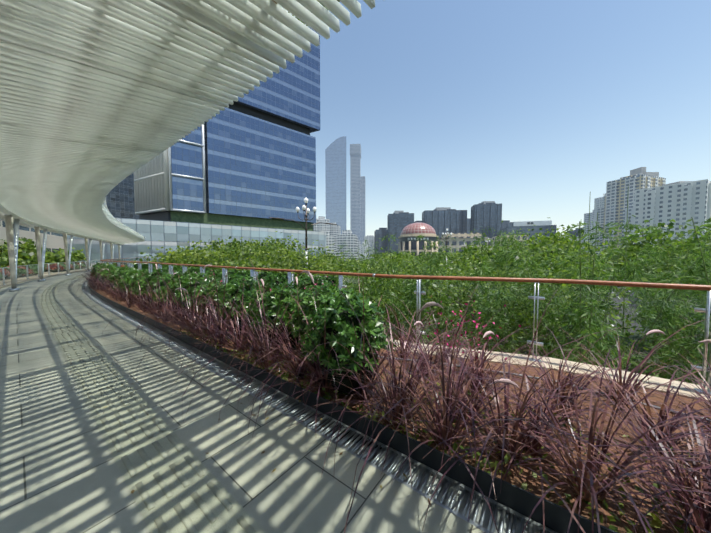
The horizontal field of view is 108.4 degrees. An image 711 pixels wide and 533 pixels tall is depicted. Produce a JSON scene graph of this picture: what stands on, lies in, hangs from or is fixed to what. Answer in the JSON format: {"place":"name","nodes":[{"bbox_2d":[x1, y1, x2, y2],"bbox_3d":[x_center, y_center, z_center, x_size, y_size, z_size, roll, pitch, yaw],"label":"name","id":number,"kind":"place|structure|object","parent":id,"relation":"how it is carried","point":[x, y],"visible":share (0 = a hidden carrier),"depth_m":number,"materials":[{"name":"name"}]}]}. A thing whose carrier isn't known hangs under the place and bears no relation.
{"place":"outdoors","nodes":[
{"label":"outdoors","id":0,"kind":"place"},
{"bbox_2d":[325,136,345,233],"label":"sail tower","id":1,"kind":"structure","parent":0,"point":[335,166],"depth_m":611.01,"materials":[{"name":"blue glass"}]},
{"bbox_2d":[310,0,710,235],"label":"sky","id":2,"kind":"structure","parent":0,"point":[531,108],"materials":[{"name":"blue"}]},
{"bbox_2d":[346,259,705,378],"bbox_3d":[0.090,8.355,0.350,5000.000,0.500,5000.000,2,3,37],"label":"city ground","id":3,"kind":"structure","parent":0,"point":[634,337],"depth_m":23.87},
{"bbox_2d":[0,220,90,284],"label":"mall building","id":4,"kind":"structure","parent":3,"relation":"on","point":[54,241],"depth_m":32.04,"materials":[{"name":"beige stone"}]},
{"bbox_2d":[106,173,138,218],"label":"dark glass tower","id":5,"kind":"structure","parent":3,"relation":"on","point":[120,202],"depth_m":114.39,"materials":[{"name":"blue glass"}]},
{"bbox_2d":[67,26,325,264],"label":"office tower","id":6,"kind":"structure","parent":3,"relation":"on","point":[244,167],"depth_m":71.25,"materials":[{"name":"blue glass"}]},
{"bbox_2d":[269,198,336,274],"bbox_3d":[-3.914,0.880,20.569,6.120,12.671,1.271,-2,3,-42],"label":"street lamp","id":7,"kind":"object","parent":3,"relation":"on","point":[305,209],"visible":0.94,"depth_m":20.32,"materials":[{"name":"white"}]},
{"bbox_2d":[313,216,328,230],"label":"building","id":8,"kind":"structure","parent":3,"relation":"on","point":[321,226],"depth_m":327.16,"materials":[{"name":"grey concrete"}]},
{"bbox_2d":[321,231,333,254],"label":"building","id":9,"kind":"structure","parent":3,"relation":"on","point":[329,240],"depth_m":259.73,"materials":[{"name":"white concrete"}]},
{"bbox_2d":[329,222,340,255],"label":"building","id":10,"kind":"structure","parent":3,"relation":"on","point":[334,230],"depth_m":357.64,"materials":[{"name":"white concrete"}]},
{"bbox_2d":[337,230,357,261],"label":"building","id":11,"kind":"structure","parent":3,"relation":"on","point":[349,238],"depth_m":299.13,"materials":[{"name":"white concrete"}]},
{"bbox_2d":[0,0,710,532],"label":"footbridge","id":12,"kind":"object","parent":3,"relation":"on","point":[136,396],"visible":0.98,"depth_m":2.55,"materials":[{"name":"stone"}]},
{"bbox_2d":[0,215,710,378],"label":"foliage","id":13,"kind":"object","parent":3,"relation":"on","point":[271,255],"visible":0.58,"depth_m":17.52,"materials":[{"name":"green plant"}]},
{"bbox_2d":[350,144,365,243],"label":"slim tower","id":14,"kind":"structure","parent":3,"relation":"on","point":[357,201],"depth_m":634.49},
{"bbox_2d":[358,241,360,258],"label":"building","id":15,"kind":"structure","parent":3,"relation":"on","point":[359,245],"depth_m":379.34,"materials":[{"name":"grey concrete"}]},
{"bbox_2d":[361,242,368,259],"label":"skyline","id":16,"kind":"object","parent":3,"relation":"on","point":[363,249],"visible":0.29,"depth_m":419.31},
{"bbox_2d":[363,235,373,258],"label":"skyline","id":17,"kind":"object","parent":3,"relation":"on","point":[369,239],"visible":0.58,"depth_m":598.61},
{"bbox_2d":[374,228,386,258],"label":"dark residential tower","id":18,"kind":"structure","parent":3,"relation":"on","point":[380,233],"depth_m":519.29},
{"bbox_2d":[387,212,413,253],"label":"dark residential tower","id":19,"kind":"structure","parent":3,"relation":"on","point":[398,223],"depth_m":470.26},
{"bbox_2d":[398,222,437,257],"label":"rotunda","id":20,"kind":"structure","parent":3,"relation":"on","point":[408,239],"depth_m":134.20,"materials":[{"name":"stone"}]},
{"bbox_2d":[422,209,466,237],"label":"dark residential tower","id":21,"kind":"structure","parent":3,"relation":"on","point":[440,222],"depth_m":519.76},
{"bbox_2d":[394,167,710,213],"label":"skyline roof plant","id":22,"kind":"object","parent":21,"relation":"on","point":[641,170],"visible":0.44,"depth_m":239.30,"materials":[{"name":"grey concrete"}]},
{"bbox_2d":[442,229,451,264],"bbox_3d":[15.627,-0.144,44.035,6.120,12.671,1.271,-2,3,-42],"label":"street lamp","id":23,"kind":"object","parent":3,"relation":"on","point":[447,238],"visible":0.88,"depth_m":43.76,"materials":[{"name":"white"}]},
{"bbox_2d":[467,218,470,232],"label":"building","id":24,"kind":"structure","parent":3,"relation":"on","point":[468,224],"depth_m":601.41,"materials":[{"name":"grey concrete"}]},
{"bbox_2d":[437,233,533,254],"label":"building","id":25,"kind":"structure","parent":3,"relation":"on","point":[457,242],"depth_m":152.14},
{"bbox_2d":[470,203,501,236],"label":"dark residential tower","id":26,"kind":"structure","parent":3,"relation":"on","point":[484,216],"depth_m":471.84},
{"bbox_2d":[502,220,512,227],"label":"building","id":27,"kind":"structure","parent":3,"relation":"on","point":[505,223],"depth_m":563.12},
{"bbox_2d":[337,186,710,384],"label":"trees","id":28,"kind":"object","parent":3,"relation":"on","point":[667,313],"visible":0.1,"depth_m":8.07,"materials":[{"name":"green plant"}]},
{"bbox_2d":[500,220,556,241],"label":"office building","id":29,"kind":"structure","parent":3,"relation":"on","point":[525,226],"depth_m":262.55,"materials":[{"name":"grey glass"}]},
{"bbox_2d":[567,228,582,237],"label":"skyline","id":30,"kind":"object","parent":3,"relation":"on","point":[574,231],"visible":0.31,"depth_m":462.12},
{"bbox_2d":[578,234,592,252],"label":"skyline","id":31,"kind":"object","parent":3,"relation":"on","point":[585,241],"visible":0.17,"depth_m":373.12},
{"bbox_2d":[583,210,593,236],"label":"building","id":32,"kind":"structure","parent":3,"relation":"on","point":[586,220],"depth_m":420.14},
{"bbox_2d":[593,193,605,254],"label":"white tower","id":33,"kind":"structure","parent":3,"relation":"on","point":[599,202],"depth_m":351.35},
{"bbox_2d":[597,207,603,255],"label":"cream tower","id":34,"kind":"structure","parent":3,"relation":"on","point":[600,214],"depth_m":295.59,"materials":[{"name":"white concrete"}]},
{"bbox_2d":[602,196,605,250],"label":"building","id":35,"kind":"structure","parent":3,"relation":"on","point":[604,218],"depth_m":271.98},
{"bbox_2d":[622,201,634,246],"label":"pale tower","id":36,"kind":"structure","parent":3,"relation":"on","point":[631,213],"depth_m":217.16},
{"bbox_2d":[604,173,665,262],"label":"cream tower","id":37,"kind":"structure","parent":3,"relation":"on","point":[618,194],"depth_m":241.52,"materials":[{"name":"beige concrete"}]},
{"bbox_2d":[633,179,710,246],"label":"pale tower","id":38,"kind":"structure","parent":3,"relation":"on","point":[680,203],"depth_m":164.05,"materials":[{"name":"white concrete"}]},
{"bbox_2d":[496,286,701,340],"bbox_3d":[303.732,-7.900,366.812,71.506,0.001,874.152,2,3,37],"label":"road","id":39,"kind":"structure","parent":0,"point":[616,299],"depth_m":36.38,"materials":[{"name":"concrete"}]},
{"bbox_2d":[603,270,701,331],"bbox_3d":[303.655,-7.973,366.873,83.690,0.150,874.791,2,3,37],"label":"roadside pavement","id":40,"kind":"structure","parent":0,"point":[674,303],"depth_m":41.27,"materials":[{"name":"grey concrete"}]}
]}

